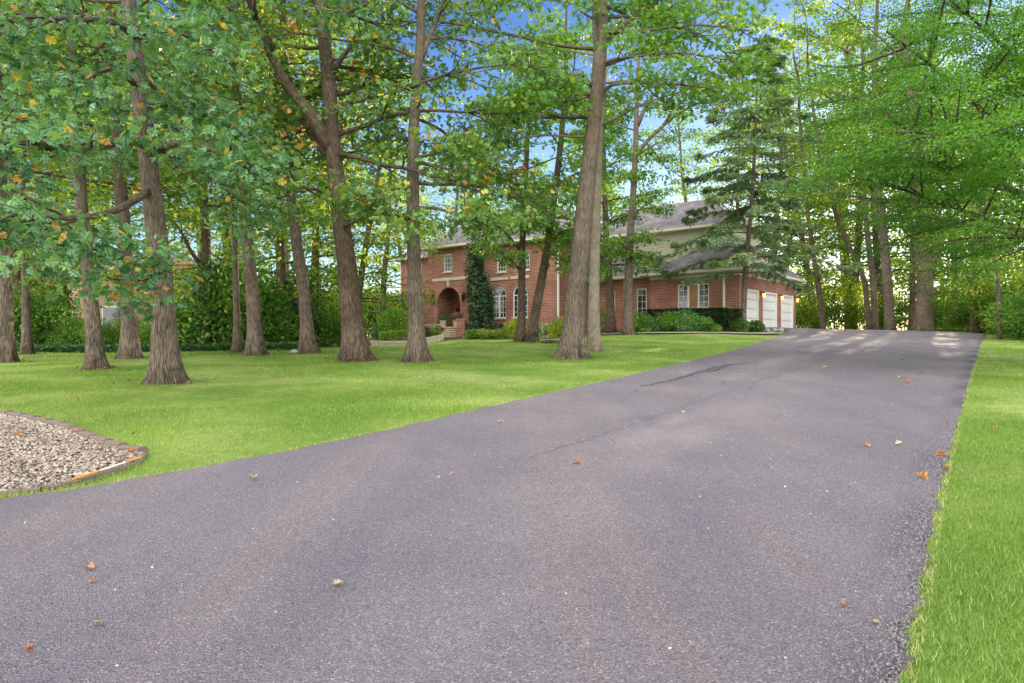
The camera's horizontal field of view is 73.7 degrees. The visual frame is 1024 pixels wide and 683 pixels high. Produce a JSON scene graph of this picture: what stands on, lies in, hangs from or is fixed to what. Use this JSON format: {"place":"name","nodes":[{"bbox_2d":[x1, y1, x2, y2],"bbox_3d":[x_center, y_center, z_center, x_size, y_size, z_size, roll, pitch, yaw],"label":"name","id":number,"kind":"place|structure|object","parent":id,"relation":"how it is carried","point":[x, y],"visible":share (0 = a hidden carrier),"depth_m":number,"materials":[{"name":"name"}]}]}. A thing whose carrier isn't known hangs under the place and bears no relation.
{"place":"outdoors","nodes":[
{"label":"outdoors","id":0,"kind":"place"},
{"bbox_2d":[33,336,373,351],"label":"woodland floor","id":1,"kind":"structure","parent":0,"point":[369,338],"depth_m":42.39,"materials":[{"name":"brown soil"}]},
{"bbox_2d":[12,280,66,342],"bbox_3d":[-19.632,-1.018,27.100,2.802,2.967,3.214,0,0,4],"label":"wild shrub","id":2,"kind":"object","parent":1,"relation":"on","point":[16,312],"visible":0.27,"depth_m":26.86,"materials":[{"name":"green plant"}]},
{"bbox_2d":[20,250,80,340],"bbox_3d":[-24.761,-2.304,35.552,4.981,5.139,4.343,0,0,30],"label":"wild shrub","id":3,"kind":"object","parent":1,"relation":"on","point":[37,283],"visible":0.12,"depth_m":35.52,"materials":[{"name":"green plant"}]},
{"bbox_2d":[13,288,101,344],"bbox_3d":[-18.565,-0.842,27.693,3.449,2.626,3.239,0,0,-27],"label":"wild shrub","id":4,"kind":"object","parent":1,"relation":"on","point":[54,310],"visible":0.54,"depth_m":27.08,"materials":[{"name":"green plant"}]},
{"bbox_2d":[45,317,84,344],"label":"wild shrub","id":5,"kind":"object","parent":1,"relation":"on","point":[62,340],"visible":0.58,"depth_m":26.66,"materials":[{"name":"green plant"}]},
{"bbox_2d":[1,0,138,299],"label":"woodland tree","id":6,"kind":"object","parent":1,"relation":"on","point":[17,277],"visible":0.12,"depth_m":33.77,"materials":[{"name":"green plant"}]},
{"bbox_2d":[65,317,119,344],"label":"wild shrub","id":7,"kind":"object","parent":1,"relation":"on","point":[106,331],"visible":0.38,"depth_m":26.94,"materials":[{"name":"green plant"}]},
{"bbox_2d":[0,0,197,337],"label":"woodland tree","id":8,"kind":"object","parent":1,"relation":"on","point":[92,203],"visible":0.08,"depth_m":37.20,"materials":[{"name":"green plant"}]},
{"bbox_2d":[15,2,212,254],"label":"woodland tree","id":9,"kind":"object","parent":1,"relation":"on","point":[107,184],"visible":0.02,"depth_m":54.01,"materials":[{"name":"green plant"}]},
{"bbox_2d":[24,50,210,321],"bbox_3d":[-21.214,-7.850,37.916,9.886,16.376,12.680,0,0,-22],"label":"woodland tree","id":10,"kind":"object","parent":1,"relation":"on","point":[185,253],"visible":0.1,"depth_m":36.77,"materials":[{"name":"green plant"}]},
{"bbox_2d":[16,341,298,352],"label":"ivy ground cover","id":11,"kind":"object","parent":1,"relation":"on","point":[50,347],"visible":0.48,"depth_m":24.59,"materials":[{"name":"green plant"}]},
{"bbox_2d":[86,13,310,269],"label":"woodland tree","id":12,"kind":"object","parent":1,"relation":"on","point":[198,245],"visible":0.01,"depth_m":55.73,"materials":[{"name":"green plant"}]},
{"bbox_2d":[40,0,360,343],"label":"tree","id":13,"kind":"object","parent":1,"relation":"on","point":[205,239],"visible":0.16,"depth_m":26.87,"materials":[{"name":"green plant"}]},
{"bbox_2d":[191,260,218,343],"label":"ivy vine","id":14,"kind":"object","parent":13,"relation":"attached to","point":[202,328],"visible":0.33,"depth_m":26.66,"materials":[{"name":"green plant"}]},
{"bbox_2d":[81,0,332,340],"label":"woodland tree","id":15,"kind":"object","parent":1,"relation":"on","point":[223,245],"visible":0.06,"depth_m":32.55,"materials":[{"name":"green plant"}]},
{"bbox_2d":[173,271,282,344],"bbox_3d":[-11.986,-1.189,27.999,4.787,3.518,4.495,0,0,-29],"label":"wild shrub","id":16,"kind":"object","parent":1,"relation":"on","point":[179,298],"visible":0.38,"depth_m":26.69,"materials":[{"name":"green plant"}]},
{"bbox_2d":[183,234,282,343],"bbox_3d":[-11.053,-1.854,27.387,4.554,4.938,3.970,0,0,31],"label":"wild shrub","id":17,"kind":"object","parent":1,"relation":"on","point":[225,266],"visible":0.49,"depth_m":26.52,"materials":[{"name":"green plant"}]},
{"bbox_2d":[201,279,299,349],"bbox_3d":[-10.234,-1.065,27.705,3.840,3.185,4.090,0,0,0],"label":"wild shrub","id":18,"kind":"object","parent":1,"relation":"on","point":[287,312],"visible":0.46,"depth_m":27.66,"materials":[{"name":"green plant"}]},
{"bbox_2d":[166,40,396,340],"bbox_3d":[-11.177,-6.976,32.020,9.437,15.230,12.103,0,0,-37],"label":"woodland tree","id":19,"kind":"object","parent":1,"relation":"on","point":[281,274],"visible":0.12,"depth_m":31.58,"materials":[{"name":"green plant"}]},
{"bbox_2d":[193,17,381,280],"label":"woodland tree","id":20,"kind":"object","parent":1,"relation":"on","point":[287,253],"visible":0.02,"depth_m":55.90,"materials":[{"name":"green plant"}]},
{"bbox_2d":[270,281,329,342],"bbox_3d":[-10.110,-1.087,30.912,3.800,3.341,3.192,0,0,-4],"label":"wild shrub","id":21,"kind":"object","parent":1,"relation":"on","point":[294,301],"visible":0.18,"depth_m":30.36,"materials":[{"name":"green plant"}]},
{"bbox_2d":[283,297,340,347],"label":"wild shrub","id":22,"kind":"object","parent":1,"relation":"on","point":[319,318],"visible":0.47,"depth_m":30.43,"materials":[{"name":"green plant"}]},
{"bbox_2d":[210,9,429,292],"bbox_3d":[-10.845,-9.475,40.183,12.757,20.366,12.237,0,0,2],"label":"woodland tree","id":23,"kind":"object","parent":1,"relation":"on","point":[314,261],"visible":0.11,"depth_m":39.25,"materials":[{"name":"green plant"}]},
{"bbox_2d":[289,260,361,347],"bbox_3d":[-9.820,-1.839,35.248,4.981,5.041,4.343,0,0,28],"label":"wild shrub","id":24,"kind":"object","parent":1,"relation":"on","point":[323,285],"visible":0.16,"depth_m":34.78,"materials":[{"name":"green plant"}]},
{"bbox_2d":[272,44,461,311],"bbox_3d":[-7.895,-7.511,36.800,9.489,16.464,9.406,0,0,-36],"label":"woodland tree","id":25,"kind":"object","parent":1,"relation":"on","point":[362,267],"visible":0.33,"depth_m":36.65,"materials":[{"name":"green plant"}]},
{"bbox_2d":[362,286,399,334],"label":"wild shrub","id":26,"kind":"object","parent":1,"relation":"on","point":[373,319],"visible":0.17,"depth_m":55.98,"materials":[{"name":"green plant"}]},
{"bbox_2d":[0,327,986,682],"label":"driveway","id":27,"kind":"structure","parent":0,"point":[192,613],"depth_m":4.30,"materials":[{"name":"grey asphalt"}]},
{"bbox_2d":[0,363,971,678],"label":"driveway grit","id":28,"kind":"object","parent":27,"relation":"on","point":[574,487],"visible":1,"depth_m":5.12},
{"bbox_2d":[529,355,842,455],"bbox_3d":[5.112,0.783,13.861,0.163,0.708,17.344,0,0,35],"label":"paving seam","id":29,"kind":"object","parent":27,"relation":"on","point":[551,449],"visible":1,"depth_m":9.05,"materials":[{"name":"black asphalt"}]},
{"bbox_2d":[782,408,959,682],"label":"asphalt crumbs","id":30,"kind":"object","parent":27,"relation":"on","point":[902,621],"visible":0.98,"depth_m":3.83,"materials":[{"name":"grey asphalt"}]},
{"bbox_2d":[0,331,1023,682],"bbox_3d":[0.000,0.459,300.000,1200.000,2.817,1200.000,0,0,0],"label":"lawn","id":31,"kind":"structure","parent":0,"point":[276,389],"depth_m":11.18,"materials":[{"name":"green plant"}]},
{"bbox_2d":[0,414,143,491],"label":"gravel","id":32,"kind":"structure","parent":31,"relation":"on","point":[55,446],"depth_m":6.84,"materials":[{"name":"beige gravel"}]},
{"bbox_2d":[2,0,194,354],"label":"oak tree","id":33,"kind":"object","parent":31,"relation":"on","point":[26,345],"visible":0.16,"depth_m":22.70,"materials":[{"name":"green plant"}]},
{"bbox_2d":[0,0,234,362],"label":"oak tree","id":34,"kind":"object","parent":31,"relation":"on","point":[8,350],"visible":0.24,"depth_m":18.88,"materials":[{"name":"green plant"}]},
{"bbox_2d":[29,252,224,339],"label":"neighbour house","id":35,"kind":"structure","parent":31,"relation":"on","point":[111,313],"depth_m":42.50,"materials":[{"name":"beige brick"}]},
{"bbox_2d":[0,0,335,370],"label":"oak tree","id":36,"kind":"object","parent":31,"relation":"on","point":[95,357],"visible":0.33,"depth_m":16.53,"materials":[{"name":"green plant"}]},
{"bbox_2d":[0,0,342,359],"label":"oak tree","id":37,"kind":"object","parent":31,"relation":"on","point":[129,346],"visible":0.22,"depth_m":19.84,"materials":[{"name":"green plant"}]},
{"bbox_2d":[0,0,401,384],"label":"oak tree","id":38,"kind":"object","parent":31,"relation":"on","point":[165,365],"visible":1,"depth_m":11.36,"materials":[{"name":"green plant"}]},
{"bbox_2d":[85,0,374,352],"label":"oak tree","id":39,"kind":"object","parent":31,"relation":"on","point":[237,346],"visible":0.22,"depth_m":22.50,"materials":[{"name":"green plant"}]},
{"bbox_2d":[50,0,420,355],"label":"oak tree","id":40,"kind":"object","parent":31,"relation":"on","point":[255,344],"visible":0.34,"depth_m":20.73,"materials":[{"name":"green plant"}]},
{"bbox_2d":[136,0,440,353],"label":"oak tree","id":41,"kind":"object","parent":31,"relation":"on","point":[307,343],"visible":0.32,"depth_m":21.80,"materials":[{"name":"green plant"}]},
{"bbox_2d":[0,340,613,387],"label":"leaf litter","id":42,"kind":"object","parent":31,"relation":"on","point":[263,354],"visible":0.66,"depth_m":18.91,"materials":[{"name":"brown plant"}]},
{"bbox_2d":[315,286,369,346],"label":"wild shrub","id":43,"kind":"object","parent":31,"relation":"on","point":[337,325],"visible":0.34,"depth_m":30.69,"materials":[{"name":"green plant"}]},
{"bbox_2d":[164,0,575,362],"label":"oak tree","id":44,"kind":"object","parent":31,"relation":"on","point":[325,135],"visible":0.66,"depth_m":19.02,"materials":[{"name":"green plant"}]},
{"bbox_2d":[217,0,585,362],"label":"oak tree","id":45,"kind":"object","parent":31,"relation":"on","point":[417,350],"visible":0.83,"depth_m":18.65,"materials":[{"name":"green plant"}]},
{"bbox_2d":[358,169,445,295],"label":"woodland tree","id":46,"kind":"object","parent":31,"relation":"on","point":[398,264],"visible":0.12,"depth_m":65.49,"materials":[{"name":"green plant"}]},
{"bbox_2d":[370,334,443,346],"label":"retaining wall","id":47,"kind":"structure","parent":31,"relation":"on","point":[390,343],"depth_m":42.16,"materials":[{"name":"stone"}]},
{"bbox_2d":[391,121,501,286],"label":"woodland tree","id":48,"kind":"object","parent":31,"relation":"on","point":[455,199],"visible":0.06,"depth_m":64.35,"materials":[{"name":"green plant"}]},
{"bbox_2d":[368,330,619,346],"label":"planting bed","id":49,"kind":"object","parent":31,"relation":"on","point":[445,338],"visible":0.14,"depth_m":44.52,"materials":[{"name":"brown soil"}]},
{"bbox_2d":[323,138,450,340],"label":"woodland tree","id":50,"kind":"object","parent":49,"relation":"on","point":[384,285],"visible":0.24,"depth_m":46.01,"materials":[{"name":"green plant"}]},
{"bbox_2d":[377,306,407,336],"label":"ball shrub","id":51,"kind":"object","parent":49,"relation":"on","point":[394,310],"visible":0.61,"depth_m":43.92,"materials":[{"name":"green plant"}]},
{"bbox_2d":[463,198,488,335],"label":"column conifer","id":52,"kind":"object","parent":49,"relation":"on","point":[474,278],"depth_m":44.90,"materials":[{"name":"green plant"}]},
{"bbox_2d":[478,271,497,327],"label":"dark conifer","id":53,"kind":"object","parent":49,"relation":"on","point":[489,314],"visible":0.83,"depth_m":44.65,"materials":[{"name":"green plant"}]},
{"bbox_2d":[435,27,645,341],"bbox_3d":[1.135,-6.889,29.128,8.774,14.140,8.057,0,0,0],"label":"maple tree","id":54,"kind":"object","parent":31,"relation":"on","point":[520,335],"visible":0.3,"depth_m":28.67,"materials":[{"name":"green plant"}]},
{"bbox_2d":[471,0,641,341],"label":"maple tree","id":55,"kind":"object","parent":31,"relation":"on","point":[546,250],"visible":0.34,"depth_m":29.09,"materials":[{"name":"green plant"}]},
{"bbox_2d":[367,0,811,359],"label":"oak tree","id":56,"kind":"object","parent":31,"relation":"on","point":[572,344],"visible":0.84,"depth_m":19.74,"materials":[{"name":"green plant"}]},
{"bbox_2d":[390,199,806,337],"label":"brick house","id":57,"kind":"structure","parent":31,"relation":"on","point":[768,305],"depth_m":43.79,"materials":[{"name":"red brick"}]},
{"bbox_2d":[493,287,506,319],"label":"window","id":58,"kind":"structure","parent":57,"relation":"in","point":[500,307],"depth_m":46.31,"materials":[{"name":"white glass"}]},
{"bbox_2d":[678,283,708,307],"bbox_3d":[10.588,-2.640,39.798,1.930,1.440,0.092,0,0,39],"label":"window","id":59,"kind":"structure","parent":57,"relation":"in","point":[697,295],"depth_m":39.78,"materials":[{"name":"white glass"}]},
{"bbox_2d":[747,289,758,327],"bbox_3d":[13.711,-1.870,39.379,0.160,2.260,2.480,0,0,39],"label":"garage door","id":60,"kind":"structure","parent":57,"relation":"in","point":[752,295],"depth_m":39.81,"materials":[{"name":"white paint"}]},
{"bbox_2d":[763,292,776,326],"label":"garage door","id":61,"kind":"structure","parent":57,"relation":"in","point":[770,300],"depth_m":42.13,"materials":[{"name":"white paint"}]},
{"bbox_2d":[781,294,792,327],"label":"garage door","id":62,"kind":"structure","parent":57,"relation":"in","point":[787,303],"depth_m":44.57,"materials":[{"name":"white paint"}]},
{"bbox_2d":[428,0,772,351],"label":"pale oak tree","id":63,"kind":"object","parent":31,"relation":"on","point":[594,343],"visible":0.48,"depth_m":22.85,"materials":[{"name":"green plant"}]},
{"bbox_2d":[585,328,784,332],"bbox_3d":[8.200,-0.614,38.754,13.499,0.375,5.870,0,0,28],"label":"mulch bed","id":64,"kind":"object","parent":31,"relation":"on","point":[619,331],"visible":0.23,"depth_m":37.21,"materials":[{"name":"brown soil"}]},
{"bbox_2d":[531,105,677,333],"bbox_3d":[5.668,-7.401,38.756,8.584,14.168,9.185,0,0,39],"label":"tree","id":65,"kind":"object","parent":64,"relation":"on","point":[606,259],"visible":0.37,"depth_m":38.75,"materials":[{"name":"green plant"}]},
{"bbox_2d":[539,1,731,334],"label":"forked tree","id":66,"kind":"object","parent":64,"relation":"on","point":[632,238],"visible":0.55,"depth_m":36.08,"materials":[{"name":"green plant"}]},
{"bbox_2d":[653,310,684,331],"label":"juniper shrub","id":67,"kind":"object","parent":64,"relation":"on","point":[670,318],"visible":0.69,"depth_m":36.65,"materials":[{"name":"green plant"}]},
{"bbox_2d":[667,309,701,331],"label":"juniper shrub","id":68,"kind":"object","parent":64,"relation":"on","point":[690,313],"visible":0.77,"depth_m":36.62,"materials":[{"name":"green plant"}]},
{"bbox_2d":[677,315,715,331],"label":"juniper shrub","id":69,"kind":"object","parent":64,"relation":"on","point":[696,326],"visible":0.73,"depth_m":36.29,"materials":[{"name":"green plant"}]},
{"bbox_2d":[692,307,727,328],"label":"yew hedge","id":70,"kind":"object","parent":64,"relation":"on","point":[712,312],"visible":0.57,"depth_m":37.60,"materials":[{"name":"green plant"}]},
{"bbox_2d":[716,308,743,331],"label":"yew hedge","id":71,"kind":"object","parent":64,"relation":"on","point":[737,315],"visible":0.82,"depth_m":36.88,"materials":[{"name":"green plant"}]},
{"bbox_2d":[647,34,861,331],"bbox_3d":[12.773,-8.462,37.335,10.978,15.940,9.240,0,0,-29],"label":"spruce tree","id":72,"kind":"object","parent":64,"relation":"on","point":[765,205],"visible":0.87,"depth_m":36.63,"materials":[{"name":"green plant"}]},
{"bbox_2d":[759,0,1023,302],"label":"hornbeam tree","id":73,"kind":"object","parent":31,"relation":"on","point":[994,161],"visible":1,"depth_m":15.36,"materials":[{"name":"green plant"}]},
{"bbox_2d":[909,180,1023,339],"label":"sapling","id":74,"kind":"object","parent":31,"relation":"on","point":[996,276],"visible":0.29,"depth_m":31.93,"materials":[{"name":"green plant"}]},
{"bbox_2d":[978,292,1023,339],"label":"wild shrub","id":75,"kind":"object","parent":31,"relation":"on","point":[1014,320],"visible":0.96,"depth_m":31.42,"materials":[{"name":"green plant"}]},
{"bbox_2d":[981,291,1023,337],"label":"wild shrub","id":76,"kind":"object","parent":31,"relation":"on","point":[1007,304],"visible":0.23,"depth_m":33.07,"materials":[{"name":"green plant"}]},
{"bbox_2d":[0,0,1023,335],"label":"sky","id":77,"kind":"structure","parent":0,"point":[782,10],"materials":[{"name":"blue"}]},
{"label":"woodland floor","id":78,"kind":"structure","parent":0,"visible":0},
{"bbox_2d":[626,103,729,206],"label":"woodland tree","id":79,"kind":"object","parent":78,"relation":"on","point":[683,195],"visible":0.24,"depth_m":66.48,"materials":[{"name":"green plant"}]},
{"bbox_2d":[667,115,811,306],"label":"woodland tree","id":80,"kind":"object","parent":78,"relation":"on","point":[685,191],"visible":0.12,"depth_m":60.91,"materials":[{"name":"green plant"}]},
{"bbox_2d":[707,66,866,283],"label":"woodland tree","id":81,"kind":"object","parent":78,"relation":"on","point":[779,131],"visible":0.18,"depth_m":53.27,"materials":[{"name":"green plant"}]},
{"bbox_2d":[730,131,853,299],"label":"woodland tree","id":82,"kind":"object","parent":78,"relation":"on","point":[797,158],"visible":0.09,"depth_m":60.69,"materials":[{"name":"green plant"}]},
{"bbox_2d":[709,0,893,328],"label":"slim tree","id":83,"kind":"object","parent":78,"relation":"on","point":[822,322],"visible":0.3,"depth_m":49.77,"materials":[{"name":"green plant"}]},
{"bbox_2d":[712,84,908,328],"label":"woodland tree","id":84,"kind":"object","parent":78,"relation":"on","point":[807,266],"visible":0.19,"depth_m":56.38,"materials":[{"name":"green plant"}]},
{"bbox_2d":[796,283,833,328],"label":"wild shrub","id":85,"kind":"object","parent":78,"relation":"on","point":[802,316],"visible":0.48,"depth_m":52.65,"materials":[{"name":"green plant"}]},
{"bbox_2d":[738,0,900,329],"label":"slim tree","id":86,"kind":"object","parent":78,"relation":"on","point":[868,320],"visible":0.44,"depth_m":45.86,"materials":[{"name":"green plant"}]},
{"bbox_2d":[796,291,846,328],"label":"wild shrub","id":87,"kind":"object","parent":78,"relation":"on","point":[829,313],"visible":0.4,"depth_m":53.68,"materials":[{"name":"green plant"}]},
{"bbox_2d":[824,272,881,329],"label":"wild shrub","id":88,"kind":"object","parent":78,"relation":"on","point":[854,310],"visible":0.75,"depth_m":53.49,"materials":[{"name":"green plant"}]},
{"bbox_2d":[772,118,934,327],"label":"woodland tree","id":89,"kind":"object","parent":78,"relation":"on","point":[845,272],"visible":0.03,"depth_m":63.34,"materials":[{"name":"green plant"}]},
{"bbox_2d":[785,0,932,329],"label":"slim tree","id":90,"kind":"object","parent":78,"relation":"on","point":[873,287],"visible":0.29,"depth_m":47.81,"materials":[{"name":"green plant"}]},
{"bbox_2d":[751,0,994,329],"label":"shade tree","id":91,"kind":"object","parent":78,"relation":"on","point":[889,313],"visible":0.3,"depth_m":43.89,"materials":[{"name":"green plant"}]},
{"bbox_2d":[739,14,1008,329],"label":"woodland tree","id":92,"kind":"object","parent":78,"relation":"on","point":[852,49],"visible":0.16,"depth_m":56.66,"materials":[{"name":"green plant"}]},
{"bbox_2d":[794,44,954,326],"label":"woodland tree","id":93,"kind":"object","parent":78,"relation":"on","point":[874,239],"visible":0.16,"depth_m":56.21,"materials":[{"name":"green plant"}]},
{"bbox_2d":[878,290,908,329],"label":"wild shrub","id":94,"kind":"object","parent":78,"relation":"on","point":[905,308],"visible":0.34,"depth_m":54.32,"materials":[{"name":"green plant"}]},
{"bbox_2d":[798,0,1023,330],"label":"shade tree","id":95,"kind":"object","parent":78,"relation":"on","point":[924,316],"visible":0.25,"depth_m":41.69,"materials":[{"name":"green plant"}]},
{"bbox_2d":[846,0,987,329],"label":"slim tree","id":96,"kind":"object","parent":78,"relation":"on","point":[912,301],"visible":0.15,"depth_m":49.82,"materials":[{"name":"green plant"}]},
{"bbox_2d":[828,47,1020,286],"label":"woodland tree","id":97,"kind":"object","parent":78,"relation":"on","point":[867,269],"visible":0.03,"depth_m":59.47,"materials":[{"name":"green plant"}]},
{"bbox_2d":[867,88,1022,330],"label":"woodland tree","id":98,"kind":"object","parent":78,"relation":"on","point":[893,236],"visible":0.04,"depth_m":56.07,"materials":[{"name":"green plant"}]},
{"bbox_2d":[934,275,962,328],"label":"wild shrub","id":99,"kind":"object","parent":78,"relation":"on","point":[937,309],"visible":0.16,"depth_m":54.20,"materials":[{"name":"green plant"}]},
{"bbox_2d":[934,299,968,330],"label":"wild shrub","id":100,"kind":"object","parent":78,"relation":"on","point":[953,324],"visible":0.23,"depth_m":44.09,"materials":[{"name":"green plant"}]},
{"bbox_2d":[885,101,1023,332],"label":"woodland tree","id":101,"kind":"object","parent":78,"relation":"on","point":[973,325],"visible":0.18,"depth_m":37.85,"materials":[{"name":"green plant"}]},
{"bbox_2d":[888,110,1023,300],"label":"woodland tree","id":102,"kind":"object","parent":78,"relation":"on","point":[938,292],"visible":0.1,"depth_m":48.88,"materials":[{"name":"green plant"}]},
{"bbox_2d":[950,286,985,329],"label":"wild shrub","id":103,"kind":"object","parent":78,"relation":"on","point":[963,314],"visible":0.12,"depth_m":41.20,"materials":[{"name":"green plant"}]},
{"bbox_2d":[960,244,1023,333],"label":"wild shrub","id":104,"kind":"object","parent":78,"relation":"on","point":[973,307],"visible":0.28,"depth_m":36.76,"materials":[{"name":"green plant"}]},
{"bbox_2d":[977,275,1023,335],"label":"wild shrub","id":105,"kind":"object","parent":78,"relation":"on","point":[1005,294],"visible":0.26,"depth_m":35.51,"materials":[{"name":"green plant"}]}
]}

